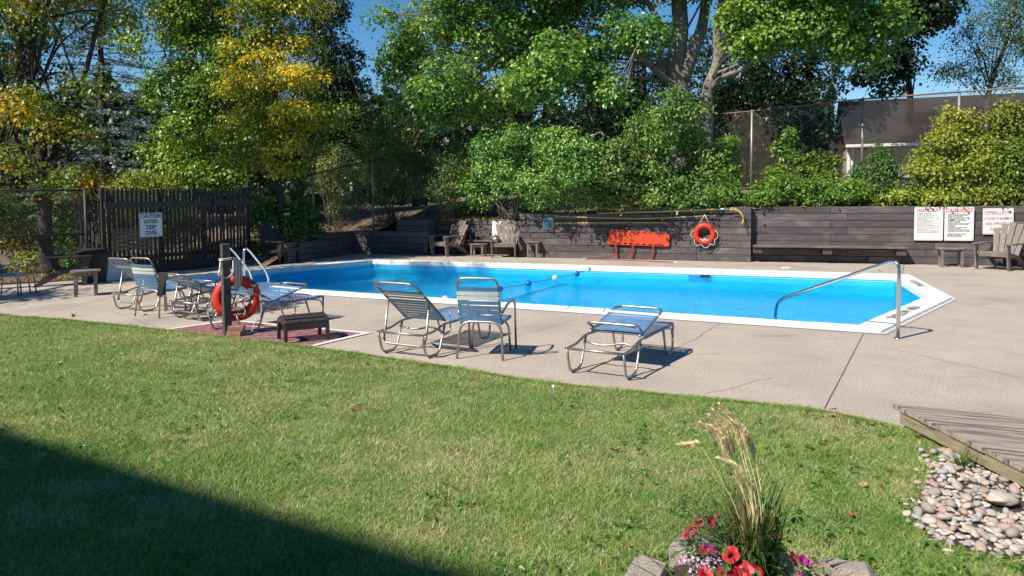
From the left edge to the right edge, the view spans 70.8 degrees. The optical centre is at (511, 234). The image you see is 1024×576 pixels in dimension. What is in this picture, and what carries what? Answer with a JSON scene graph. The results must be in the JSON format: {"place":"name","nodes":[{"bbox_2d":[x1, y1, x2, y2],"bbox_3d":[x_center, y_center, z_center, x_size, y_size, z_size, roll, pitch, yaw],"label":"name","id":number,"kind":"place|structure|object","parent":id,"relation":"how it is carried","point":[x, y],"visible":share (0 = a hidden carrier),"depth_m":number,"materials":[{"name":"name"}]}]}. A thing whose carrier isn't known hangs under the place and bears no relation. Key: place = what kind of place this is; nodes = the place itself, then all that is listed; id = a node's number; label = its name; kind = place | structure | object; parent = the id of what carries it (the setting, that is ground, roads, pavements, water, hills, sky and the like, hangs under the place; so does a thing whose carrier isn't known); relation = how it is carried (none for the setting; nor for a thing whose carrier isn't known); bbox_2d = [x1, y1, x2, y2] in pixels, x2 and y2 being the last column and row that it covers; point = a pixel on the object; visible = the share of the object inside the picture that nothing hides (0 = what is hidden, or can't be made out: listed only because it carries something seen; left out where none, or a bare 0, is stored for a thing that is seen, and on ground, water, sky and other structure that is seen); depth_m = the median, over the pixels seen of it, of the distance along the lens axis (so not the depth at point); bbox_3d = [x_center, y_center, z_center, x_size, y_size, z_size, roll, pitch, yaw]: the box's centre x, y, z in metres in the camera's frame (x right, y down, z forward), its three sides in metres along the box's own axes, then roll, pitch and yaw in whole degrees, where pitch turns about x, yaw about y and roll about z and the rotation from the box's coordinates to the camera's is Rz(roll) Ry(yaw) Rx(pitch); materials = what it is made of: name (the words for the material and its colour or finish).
{"place":"outdoors","nodes":[
{"label":"outdoors","id":0,"kind":"place"},
{"bbox_2d":[0,242,182,285],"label":"soil bed","id":1,"kind":"object","parent":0,"point":[11,270],"depth_m":17.30,"materials":[{"name":"brown soil"}]},
{"bbox_2d":[0,192,70,274],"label":"shrub","id":2,"kind":"object","parent":1,"relation":"on","point":[15,232],"visible":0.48,"depth_m":18.22,"materials":[{"name":"green plant"}]},
{"bbox_2d":[0,0,126,243],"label":"shade tree","id":3,"kind":"object","parent":1,"relation":"on","point":[2,139],"visible":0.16,"depth_m":28.21,"materials":[{"name":"green plant"}]},
{"bbox_2d":[24,196,107,273],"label":"shrub","id":4,"kind":"object","parent":1,"relation":"on","point":[63,229],"visible":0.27,"depth_m":17.79,"materials":[{"name":"green plant"}]},
{"bbox_2d":[70,189,112,264],"bbox_3d":[-10.032,-0.080,17.259,1.200,2.024,0.078,0,3,12],"label":"picket fence","id":5,"kind":"object","parent":1,"relation":"on","point":[91,203],"visible":0.35,"depth_m":17.29,"materials":[{"name":"brown wood"}]},
{"bbox_2d":[0,0,200,274],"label":"elm tree","id":6,"kind":"object","parent":1,"relation":"on","point":[44,174],"visible":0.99,"depth_m":17.20,"materials":[{"name":"green plant"}]},
{"bbox_2d":[8,0,207,249],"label":"blue spruce","id":7,"kind":"object","parent":1,"relation":"on","point":[100,67],"visible":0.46,"depth_m":24.20,"materials":[{"name":"green plant"}]},
{"bbox_2d":[97,168,215,262],"bbox_3d":[-10.392,-0.563,21.023,3.287,2.826,1.706,-2,3,-30],"label":"hedge","id":8,"kind":"object","parent":1,"relation":"on","point":[131,180],"visible":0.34,"depth_m":20.91,"materials":[{"name":"green plant"}]},
{"bbox_2d":[96,0,285,237],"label":"linden tree","id":9,"kind":"object","parent":1,"relation":"on","point":[190,32],"visible":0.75,"depth_m":23.21,"materials":[{"name":"green plant"}]},
{"bbox_2d":[130,15,325,213],"bbox_3d":[-11.642,-4.726,30.352,7.611,10.205,4.841,0,3,0],"label":"shade tree","id":10,"kind":"object","parent":1,"relation":"on","point":[262,180],"visible":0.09,"depth_m":30.27,"materials":[{"name":"green plant"}]},
{"bbox_2d":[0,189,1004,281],"bbox_3d":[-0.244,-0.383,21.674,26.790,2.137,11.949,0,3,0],"label":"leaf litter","id":11,"kind":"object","parent":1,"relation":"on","point":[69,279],"visible":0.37,"depth_m":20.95,"materials":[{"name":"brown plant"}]},
{"bbox_2d":[0,189,1019,266],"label":"hillside","id":12,"kind":"structure","parent":0,"point":[270,258],"depth_m":23.40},
{"bbox_2d":[189,0,364,262],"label":"yellow tree","id":13,"kind":"object","parent":12,"relation":"on","point":[298,78],"visible":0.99,"depth_m":20.14,"materials":[{"name":"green plant"}]},
{"bbox_2d":[231,183,329,261],"bbox_3d":[-6.747,-0.262,20.859,2.820,2.446,1.609,-1,3,-17],"label":"shrub","id":14,"kind":"object","parent":12,"relation":"on","point":[304,221],"visible":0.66,"depth_m":20.78,"materials":[{"name":"green plant"}]},
{"bbox_2d":[245,0,398,212],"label":"ash tree","id":15,"kind":"object","parent":12,"relation":"on","point":[345,87],"visible":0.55,"depth_m":28.16,"materials":[{"name":"green plant"}]},
{"bbox_2d":[302,145,385,231],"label":"brush shrub","id":16,"kind":"object","parent":12,"relation":"on","point":[353,203],"visible":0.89,"depth_m":22.93,"materials":[{"name":"green plant"}]},
{"bbox_2d":[250,148,437,246],"bbox_3d":[-4.964,-1.164,22.445,6.267,3.273,0.224,-3,4,-39],"label":"chain link fence","id":17,"kind":"object","parent":12,"relation":"on","point":[372,181],"visible":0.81,"depth_m":22.55,"materials":[{"name":"grey metal"}]},
{"bbox_2d":[319,113,461,227],"bbox_3d":[-4.029,-2.083,23.494,5.123,3.756,2.749,0,3,0],"label":"brush shrub","id":18,"kind":"object","parent":12,"relation":"on","point":[389,153],"visible":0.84,"depth_m":23.49,"materials":[{"name":"green plant"}]},
{"bbox_2d":[347,0,482,206],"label":"shade tree","id":19,"kind":"object","parent":12,"relation":"on","point":[404,133],"visible":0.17,"depth_m":28.98,"materials":[{"name":"green plant"}]},
{"bbox_2d":[0,57,834,215],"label":"distant woods","id":20,"kind":"object","parent":12,"relation":"on","point":[147,115],"visible":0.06,"depth_m":40.30,"materials":[{"name":"green plant"}]},
{"bbox_2d":[420,132,477,220],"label":"brush shrub","id":21,"kind":"object","parent":12,"relation":"on","point":[441,194],"visible":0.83,"depth_m":22.40,"materials":[{"name":"green plant"}]},
{"bbox_2d":[447,118,554,216],"bbox_3d":[-0.356,-1.959,21.703,2.732,2.920,3.509,-2,4,-32],"label":"lilac shrub","id":22,"kind":"object","parent":12,"relation":"on","point":[494,174],"visible":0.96,"depth_m":21.34,"materials":[{"name":"green plant"}]},
{"bbox_2d":[403,4,619,218],"bbox_3d":[0.067,-4.565,28.289,8.521,9.915,4.779,0,3,0],"label":"shade tree","id":23,"kind":"object","parent":12,"relation":"on","point":[583,121],"visible":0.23,"depth_m":27.75,"materials":[{"name":"green plant"}]},
{"bbox_2d":[359,0,726,190],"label":"maple tree","id":24,"kind":"object","parent":12,"relation":"on","point":[546,73],"visible":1,"depth_m":21.76,"materials":[{"name":"green plant"}]},
{"bbox_2d":[512,122,621,215],"bbox_3d":[1.562,-1.745,20.072,2.995,2.654,2.449,0,3,17],"label":"lilac shrub","id":25,"kind":"object","parent":12,"relation":"on","point":[573,173],"visible":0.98,"depth_m":19.61,"materials":[{"name":"green plant"}]},
{"bbox_2d":[568,133,658,215],"bbox_3d":[2.914,-1.609,20.097,2.258,2.350,2.538,-2,4,-34],"label":"lilac shrub","id":26,"kind":"object","parent":12,"relation":"on","point":[620,197],"visible":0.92,"depth_m":19.57,"materials":[{"name":"green plant"}]},
{"bbox_2d":[556,5,752,167],"bbox_3d":[5.771,-4.824,30.305,8.781,10.133,4.574,0,3,0],"label":"shade tree","id":27,"kind":"object","parent":12,"relation":"on","point":[644,91],"visible":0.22,"depth_m":29.92,"materials":[{"name":"green plant"}]},
{"bbox_2d":[615,83,738,220],"bbox_3d":[4.536,-2.271,20.160,3.464,3.875,2.896,0,3,0],"label":"lilac shrub","id":28,"kind":"object","parent":12,"relation":"on","point":[668,182],"visible":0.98,"depth_m":19.57,"materials":[{"name":"green plant"}]},
{"bbox_2d":[690,131,754,206],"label":"vine clump","id":29,"kind":"object","parent":12,"relation":"on","point":[730,146],"visible":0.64,"depth_m":19.97,"materials":[{"name":"green plant"}]},
{"bbox_2d":[685,25,843,227],"bbox_3d":[9.631,-4.383,28.727,7.172,9.357,4.554,0,3,0],"label":"shade tree","id":30,"kind":"object","parent":12,"relation":"on","point":[748,89],"visible":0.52,"depth_m":28.40,"materials":[{"name":"green plant"}]},
{"bbox_2d":[737,170,809,213],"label":"vine clump","id":31,"kind":"object","parent":12,"relation":"on","point":[780,188],"visible":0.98,"depth_m":19.24,"materials":[{"name":"green plant"}]},
{"bbox_2d":[760,126,803,201],"bbox_3d":[7.661,-1.986,20.268,1.353,2.161,0.870,0,3,0],"label":"sapling","id":32,"kind":"object","parent":12,"relation":"on","point":[790,141],"visible":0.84,"depth_m":20.20,"materials":[{"name":"green plant"}]},
{"bbox_2d":[742,47,851,220],"bbox_3d":[11.878,-4.210,29.832,4.646,8.858,3.640,0,3,0],"label":"shade tree","id":33,"kind":"object","parent":12,"relation":"on","point":[805,69],"visible":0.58,"depth_m":29.41,"materials":[{"name":"green plant"}]},
{"bbox_2d":[687,0,934,188],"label":"maple tree","id":34,"kind":"object","parent":12,"relation":"on","point":[847,31],"visible":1,"depth_m":19.67,"materials":[{"name":"green plant"}]},
{"bbox_2d":[787,148,846,183],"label":"clump","id":35,"kind":"object","parent":12,"relation":"on","point":[815,164],"visible":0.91,"depth_m":19.81,"materials":[{"name":"green plant"}]},
{"bbox_2d":[791,170,877,213],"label":"vine clump","id":36,"kind":"object","parent":12,"relation":"on","point":[822,191],"visible":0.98,"depth_m":18.95,"materials":[{"name":"green plant"}]},
{"bbox_2d":[697,86,1023,189],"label":"chain link fence","id":37,"kind":"object","parent":12,"relation":"on","point":[959,92],"visible":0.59,"depth_m":20.61,"materials":[{"name":"grey metal"}]},
{"bbox_2d":[692,84,882,134],"bbox_3d":[8.083,-3.660,21.732,5.497,1.360,1.023,2,4,35],"label":"dry vine","id":38,"kind":"object","parent":37,"relation":"hanging from","point":[811,117],"visible":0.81,"depth_m":21.15,"materials":[{"name":"brown plant"}]},
{"bbox_2d":[840,138,911,213],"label":"shrub","id":39,"kind":"object","parent":12,"relation":"on","point":[885,162],"visible":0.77,"depth_m":19.16,"materials":[{"name":"green plant"}]},
{"bbox_2d":[836,0,971,124],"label":"maple tree","id":40,"kind":"object","parent":12,"relation":"on","point":[943,13],"visible":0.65,"depth_m":23.85,"materials":[{"name":"green plant"}]},
{"bbox_2d":[857,179,957,213],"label":"vine clump","id":41,"kind":"object","parent":12,"relation":"on","point":[905,193],"visible":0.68,"depth_m":18.60,"materials":[{"name":"green plant"}]},
{"bbox_2d":[833,93,1023,242],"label":"neighbour house","id":42,"kind":"structure","parent":12,"relation":"on","point":[885,126],"depth_m":27.57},
{"bbox_2d":[894,99,1008,208],"bbox_3d":[11.533,-2.021,18.605,3.118,2.959,2.398,0,3,0],"label":"vine mound","id":43,"kind":"object","parent":12,"relation":"on","point":[936,170],"visible":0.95,"depth_m":18.44,"materials":[{"name":"green plant"}]},
{"bbox_2d":[917,0,1023,184],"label":"birch tree","id":44,"kind":"object","parent":12,"relation":"on","point":[979,53],"visible":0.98,"depth_m":24.65,"materials":[{"name":"green plant"}]},
{"bbox_2d":[950,95,1023,208],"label":"vine mound","id":45,"kind":"object","parent":12,"relation":"on","point":[1004,190],"visible":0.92,"depth_m":18.05,"materials":[{"name":"green plant"}]},
{"bbox_2d":[0,253,1023,430],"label":"pool deck","id":46,"kind":"structure","parent":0,"point":[964,351],"depth_m":8.66,"materials":[{"name":"concrete"}]},
{"bbox_2d":[0,261,36,296],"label":"strap chair","id":47,"kind":"object","parent":46,"relation":"on","point":[3,274],"visible":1,"depth_m":13.73,"materials":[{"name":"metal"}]},
{"bbox_2d":[0,187,88,282],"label":"chain link fence","id":48,"kind":"object","parent":46,"relation":"on","point":[85,219],"visible":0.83,"depth_m":15.83,"materials":[{"name":"grey metal"}]},
{"bbox_2d":[33,234,92,287],"bbox_3d":[-9.446,0.512,15.243,1.100,1.089,0.902,-2,3,-22],"label":"adirondack chair","id":49,"kind":"object","parent":46,"relation":"on","point":[51,257],"visible":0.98,"depth_m":15.01,"materials":[{"name":"wood"}]},
{"bbox_2d":[70,269,100,296],"bbox_3d":[-7.989,0.902,13.503,0.500,0.470,0.477,-2,3,-28],"label":"side table","id":50,"kind":"object","parent":46,"relation":"on","point":[85,272],"visible":1,"depth_m":13.39,"materials":[{"name":"wood"}]},
{"bbox_2d":[77,248,111,282],"bbox_3d":[-9.119,0.667,15.762,0.595,0.720,0.510,-2,3,-20],"label":"storage bin","id":51,"kind":"object","parent":46,"relation":"on","point":[99,259],"visible":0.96,"depth_m":15.60,"materials":[{"name":"black plastic"}]},
{"bbox_2d":[106,259,135,281],"bbox_3d":[-8.736,0.744,16.098,0.138,0.527,0.800,1,3,26],"label":"white board","id":52,"kind":"object","parent":46,"relation":"on","point":[114,272],"visible":0.59,"depth_m":15.96,"materials":[{"name":"plastic"}]},
{"bbox_2d":[130,257,192,317],"bbox_3d":[-5.432,0.783,11.123,0.587,0.921,0.716,1,3,24],"label":"strap chair","id":53,"kind":"object","parent":46,"relation":"on","point":[143,279],"visible":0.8,"depth_m":10.90,"materials":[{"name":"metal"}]},
{"bbox_2d":[108,257,215,310],"bbox_3d":[-5.856,0.759,12.091,0.633,0.870,1.625,1,3,28],"label":"strap lounger","id":54,"kind":"object","parent":46,"relation":"on","point":[125,269],"visible":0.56,"depth_m":11.67,"materials":[{"name":"metal"}]},
{"bbox_2d":[98,178,251,272],"bbox_3d":[-8.270,-0.286,18.162,0.202,2.360,4.352,1,3,26],"label":"picket fence","id":55,"kind":"object","parent":46,"relation":"on","point":[155,205],"visible":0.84,"depth_m":17.93,"materials":[{"name":"brown wood"}]},
{"bbox_2d":[139,212,162,237],"bbox_3d":[-8.618,-0.232,17.192,0.010,0.580,0.620,1,3,26],"label":"warning sign","id":56,"kind":"object","parent":55,"relation":"attached to","point":[150,224],"visible":1,"depth_m":17.18,"materials":[{"name":"white"}]},
{"bbox_2d":[161,272,279,320],"bbox_3d":[-4.484,0.874,11.111,0.632,0.722,1.722,1,4,33],"label":"strap lounger","id":57,"kind":"object","parent":46,"relation":"on","point":[199,286],"visible":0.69,"depth_m":10.69,"materials":[{"name":"metal"}]},
{"bbox_2d":[220,244,231,335],"bbox_3d":[-3.722,0.769,9.378,0.098,1.300,0.098,-3,4,-38],"label":"wooden post","id":58,"kind":"object","parent":46,"relation":"on","point":[226,293],"visible":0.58,"depth_m":9.34,"materials":[{"name":"paint"}]},
{"bbox_2d":[211,256,255,333],"bbox_3d":[-3.660,0.793,9.462,0.491,1.031,0.342,-3,4,-38],"label":"coiled rope","id":59,"kind":"object","parent":58,"relation":"hanging from","point":[237,278],"visible":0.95,"depth_m":9.43,"materials":[{"name":"white fabric"}]},
{"bbox_2d":[212,275,261,324],"bbox_3d":[-3.631,0.856,9.536,0.645,0.642,0.174,7,-5,-14],"label":"life ring","id":60,"kind":"object","parent":58,"relation":"hanging from","point":[250,285],"visible":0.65,"depth_m":9.52,"materials":[{"name":"plastic"}]},
{"bbox_2d":[173,282,289,315],"bbox_3d":[-4.464,0.948,11.536,0.632,0.530,1.789,1,4,32],"label":"strap lounger","id":61,"kind":"object","parent":46,"relation":"on","point":[265,284],"visible":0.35,"depth_m":11.21,"materials":[{"name":"metal"}]},
{"bbox_2d":[230,247,269,289],"bbox_3d":[-5.248,0.866,14.369,0.502,1.278,0.721,1,3,26],"label":"pool ladder","id":62,"kind":"object","parent":46,"relation":"attached to","point":[243,260],"visible":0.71,"depth_m":14.27,"materials":[{"name":"metal"}]},
{"bbox_2d":[206,282,323,332],"bbox_3d":[-3.445,1.004,10.177,0.633,0.544,1.528,1,4,32],"label":"strap lounger","id":63,"kind":"object","parent":46,"relation":"on","point":[286,296],"visible":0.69,"depth_m":10.21,"materials":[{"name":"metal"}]},
{"bbox_2d":[168,321,371,346],"bbox_3d":[-3.313,1.294,9.652,2.781,0.008,1.065,1,3,27],"label":"painted marking","id":64,"kind":"object","parent":46,"relation":"on","point":[267,331],"visible":0.66,"depth_m":9.50,"materials":[{"name":"red paint"}]},
{"bbox_2d":[277,312,329,342],"bbox_3d":[-2.642,1.162,9.102,0.560,0.328,0.420,-2,3,-31],"label":"slatted footstool","id":65,"kind":"object","parent":64,"relation":"on","point":[304,321],"visible":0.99,"depth_m":8.98,"materials":[{"name":"wood"}]},
{"bbox_2d":[257,223,304,263],"bbox_3d":[-6.474,0.239,20.022,1.100,1.089,0.902,1,3,30],"label":"adirondack chair","id":66,"kind":"object","parent":46,"relation":"on","point":[271,242],"visible":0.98,"depth_m":20.02,"materials":[{"name":"wood"}]},
{"bbox_2d":[284,231,353,262],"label":"timber wall","id":67,"kind":"structure","parent":46,"relation":"on","point":[340,243],"depth_m":21.47,"materials":[{"name":"grey wood"}]},
{"bbox_2d":[354,219,429,254],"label":"timber wall","id":68,"kind":"structure","parent":46,"relation":"on","point":[409,237],"depth_m":22.55,"materials":[{"name":"brown wood"}]},
{"bbox_2d":[375,281,490,357],"bbox_3d":[-0.924,0.908,8.620,0.633,0.859,1.633,1,3,28],"label":"strap lounger","id":69,"kind":"object","parent":46,"relation":"on","point":[436,314],"visible":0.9,"depth_m":8.20,"materials":[{"name":"metal"}]},
{"bbox_2d":[428,220,469,256],"bbox_3d":[-1.892,0.098,22.010,0.902,1.089,1.100,2,4,44],"label":"adirondack chair","id":70,"kind":"object","parent":46,"relation":"on","point":[456,236],"visible":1,"depth_m":22.03,"materials":[{"name":"wood"}]},
{"bbox_2d":[426,213,527,254],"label":"timber wall","id":71,"kind":"structure","parent":46,"relation":"on","point":[438,227],"depth_m":22.53,"materials":[{"name":"wood"}]},
{"bbox_2d":[456,277,516,360],"bbox_3d":[-0.303,0.900,8.114,0.587,0.921,0.716,0,3,12],"label":"strap chair","id":72,"kind":"object","parent":46,"relation":"on","point":[483,314],"visible":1,"depth_m":7.86,"materials":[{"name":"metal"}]},
{"bbox_2d":[489,220,519,257],"bbox_3d":[-0.160,0.113,21.473,0.902,1.089,1.100,0,3,8],"label":"adirondack chair","id":73,"kind":"object","parent":46,"relation":"on","point":[504,227],"visible":0.98,"depth_m":21.72,"materials":[{"name":"wood"}]},
{"bbox_2d":[166,259,955,333],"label":"swimming pool","id":74,"kind":"structure","parent":46,"relation":"in","point":[930,298],"depth_m":16.09,"materials":[{"name":"blue liquid"}]},
{"bbox_2d":[218,265,917,324],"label":"pool water","id":75,"kind":"structure","parent":74,"relation":"in","point":[733,308],"depth_m":14.68,"materials":[{"name":"blue liquid"}]},
{"bbox_2d":[442,267,590,297],"bbox_3d":[0.283,1.034,15.344,0.129,0.195,5.665,2,4,35],"label":"float rope","id":76,"kind":"object","parent":75,"relation":"on","point":[553,278],"visible":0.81,"depth_m":15.62,"materials":[{"name":"white"}]},
{"bbox_2d":[774,260,901,338],"bbox_3d":[4.296,0.907,9.684,0.100,1.269,2.013,-2,3,-28],"label":"stair handrail","id":77,"kind":"object","parent":74,"relation":"on","point":[898,298],"visible":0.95,"depth_m":9.09,"materials":[{"name":"metal"}]},
{"bbox_2d":[565,305,673,378],"bbox_3d":[1.184,1.099,7.661,0.633,0.544,1.528,1,3,30],"label":"strap lounger","id":78,"kind":"object","parent":46,"relation":"on","point":[603,324],"visible":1,"depth_m":7.58,"materials":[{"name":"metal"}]},
{"bbox_2d":[519,207,750,261],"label":"timber wall","id":79,"kind":"structure","parent":46,"relation":"on","point":[732,242],"depth_m":20.04,"materials":[{"name":"wood"}]},
{"bbox_2d":[608,229,669,259],"bbox_3d":[3.493,0.285,20.003,1.710,0.801,0.104,3,4,20],"label":"spine board","id":80,"kind":"object","parent":79,"relation":"attached to","point":[628,237],"visible":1,"depth_m":20.02,"materials":[{"name":"orange plastic"}]},
{"bbox_2d":[597,208,743,223],"bbox_3d":[4.281,-0.513,19.719,3.954,0.447,0.118,1,3,20],"label":"pool pole","id":81,"kind":"object","parent":79,"relation":"attached to","point":[729,209],"visible":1,"depth_m":19.51,"materials":[{"name":"silver metal"}]},
{"bbox_2d":[691,216,717,247],"bbox_3d":[5.177,-0.088,19.371,0.721,0.906,0.161,1,3,20],"label":"life ring","id":82,"kind":"object","parent":79,"relation":"hanging from","point":[710,228],"visible":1,"depth_m":19.32,"materials":[{"name":"plastic"}]},
{"bbox_2d":[751,206,1023,265],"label":"timber wall","id":83,"kind":"structure","parent":46,"relation":"on","point":[791,229],"depth_m":18.53,"materials":[{"name":"wood"}]},
{"bbox_2d":[753,244,907,255],"bbox_3d":[8.125,0.397,18.566,3.640,0.220,0.363,0,3,17],"label":"wall bench","id":84,"kind":"object","parent":83,"relation":"attached to","point":[898,250],"depth_m":18.44,"materials":[{"name":"grey wood"}]},
{"bbox_2d":[914,207,942,240],"bbox_3d":[10.406,-0.268,17.983,0.640,0.831,0.011,0,3,17],"label":"wall sign","id":85,"kind":"object","parent":83,"relation":"attached to","point":[928,223],"visible":1,"depth_m":17.98,"materials":[{"name":"silver metal"}]},
{"bbox_2d":[944,207,973,240],"bbox_3d":[11.044,-0.265,17.787,0.638,0.835,0.011,0,3,17],"label":"wall sign","id":86,"kind":"object","parent":83,"relation":"attached to","point":[958,223],"visible":1,"depth_m":17.79,"materials":[{"name":"silver metal"}]},
{"bbox_2d":[983,208,1013,233],"bbox_3d":[11.841,-0.324,17.539,0.654,0.640,0.010,0,3,17],"label":"wall sign","id":87,"kind":"object","parent":83,"relation":"attached to","point":[993,218],"visible":0.84,"depth_m":17.55,"materials":[{"name":"silver metal"}]},
{"bbox_2d":[934,247,966,267],"bbox_3d":[10.613,0.555,17.431,0.660,0.460,0.417,0,3,17],"label":"side table","id":88,"kind":"object","parent":46,"relation":"on","point":[942,250],"visible":1,"depth_m":17.33,"materials":[{"name":"wood"}]},
{"bbox_2d":[972,222,1023,270],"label":"adirondack chair","id":89,"kind":"object","parent":46,"relation":"on","point":[1009,252],"visible":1,"depth_m":16.88,"materials":[{"name":"wood"}]},
{"bbox_2d":[0,312,1023,575],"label":"lawn","id":90,"kind":"structure","parent":0,"point":[484,448],"depth_m":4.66,"materials":[{"name":"green plant"}]},
{"bbox_2d":[625,536,842,575],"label":"block planter","id":91,"kind":"object","parent":90,"relation":"on","point":[646,563],"visible":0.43,"depth_m":2.73,"materials":[{"name":"stone"}]},
{"bbox_2d":[661,511,721,575],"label":"petunia plant","id":92,"kind":"object","parent":91,"relation":"on","point":[708,548],"visible":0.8,"depth_m":2.67,"materials":[{"name":"red plant"}]},
{"bbox_2d":[669,540,729,575],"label":"alyssum plant","id":93,"kind":"object","parent":91,"relation":"on","point":[709,563],"visible":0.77,"depth_m":2.48,"materials":[{"name":"white plant"}]},
{"bbox_2d":[618,402,818,575],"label":"feather grass","id":94,"kind":"object","parent":91,"relation":"on","point":[751,541],"depth_m":2.68,"materials":[{"name":"beige plant"}]},
{"bbox_2d":[695,545,762,575],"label":"petunia plant","id":95,"kind":"object","parent":91,"relation":"on","point":[730,553],"visible":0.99,"depth_m":2.43,"materials":[{"name":"red plant"}]},
{"bbox_2d":[756,510,795,575],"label":"petunia plant","id":96,"kind":"object","parent":91,"relation":"on","point":[783,550],"visible":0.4,"depth_m":2.71,"materials":[{"name":"green plant"}]},
{"bbox_2d":[770,527,829,575],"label":"petunia plant","id":97,"kind":"object","parent":91,"relation":"in","point":[808,569],"visible":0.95,"depth_m":2.52,"materials":[{"name":"purple plant"}]},
{"bbox_2d":[821,558,874,575],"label":"concrete block","id":98,"kind":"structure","parent":90,"relation":"on","point":[848,568],"depth_m":2.91,"materials":[{"name":"grey concrete"}]},
{"bbox_2d":[893,404,1023,486],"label":"wooden platform","id":99,"kind":"structure","parent":90,"relation":"on","point":[996,441],"depth_m":4.91,"materials":[{"name":"brown wood"}]},
{"bbox_2d":[902,448,1023,559],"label":"stone bed","id":100,"kind":"object","parent":90,"relation":"on","point":[1003,542],"visible":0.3,"depth_m":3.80,"materials":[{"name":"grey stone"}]},
{"bbox_2d":[937,444,981,470],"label":"grass tuft","id":101,"kind":"object","parent":100,"relation":"on","point":[964,460],"visible":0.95,"depth_m":4.63,"materials":[{"name":"green plant"}]},
{"bbox_2d":[985,490,1018,505],"bbox_3d":[2.749,1.478,4.030,0.205,0.070,0.135,4,0,-29],"label":"boulder","id":102,"kind":"object","parent":100,"relation":"on","point":[997,497],"visible":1,"depth_m":3.99,"materials":[{"name":"stone"}]},
{"bbox_2d":[0,0,1023,198],"label":"sky","id":103,"kind":"structure","parent":0,"point":[360,34],"materials":[{"name":"blue"}]},
{"bbox_2d":[271,201,993,265],"bbox_3d":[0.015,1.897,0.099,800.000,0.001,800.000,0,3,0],"label":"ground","id":104,"kind":"structure","parent":0,"point":[389,229],"depth_m":53.77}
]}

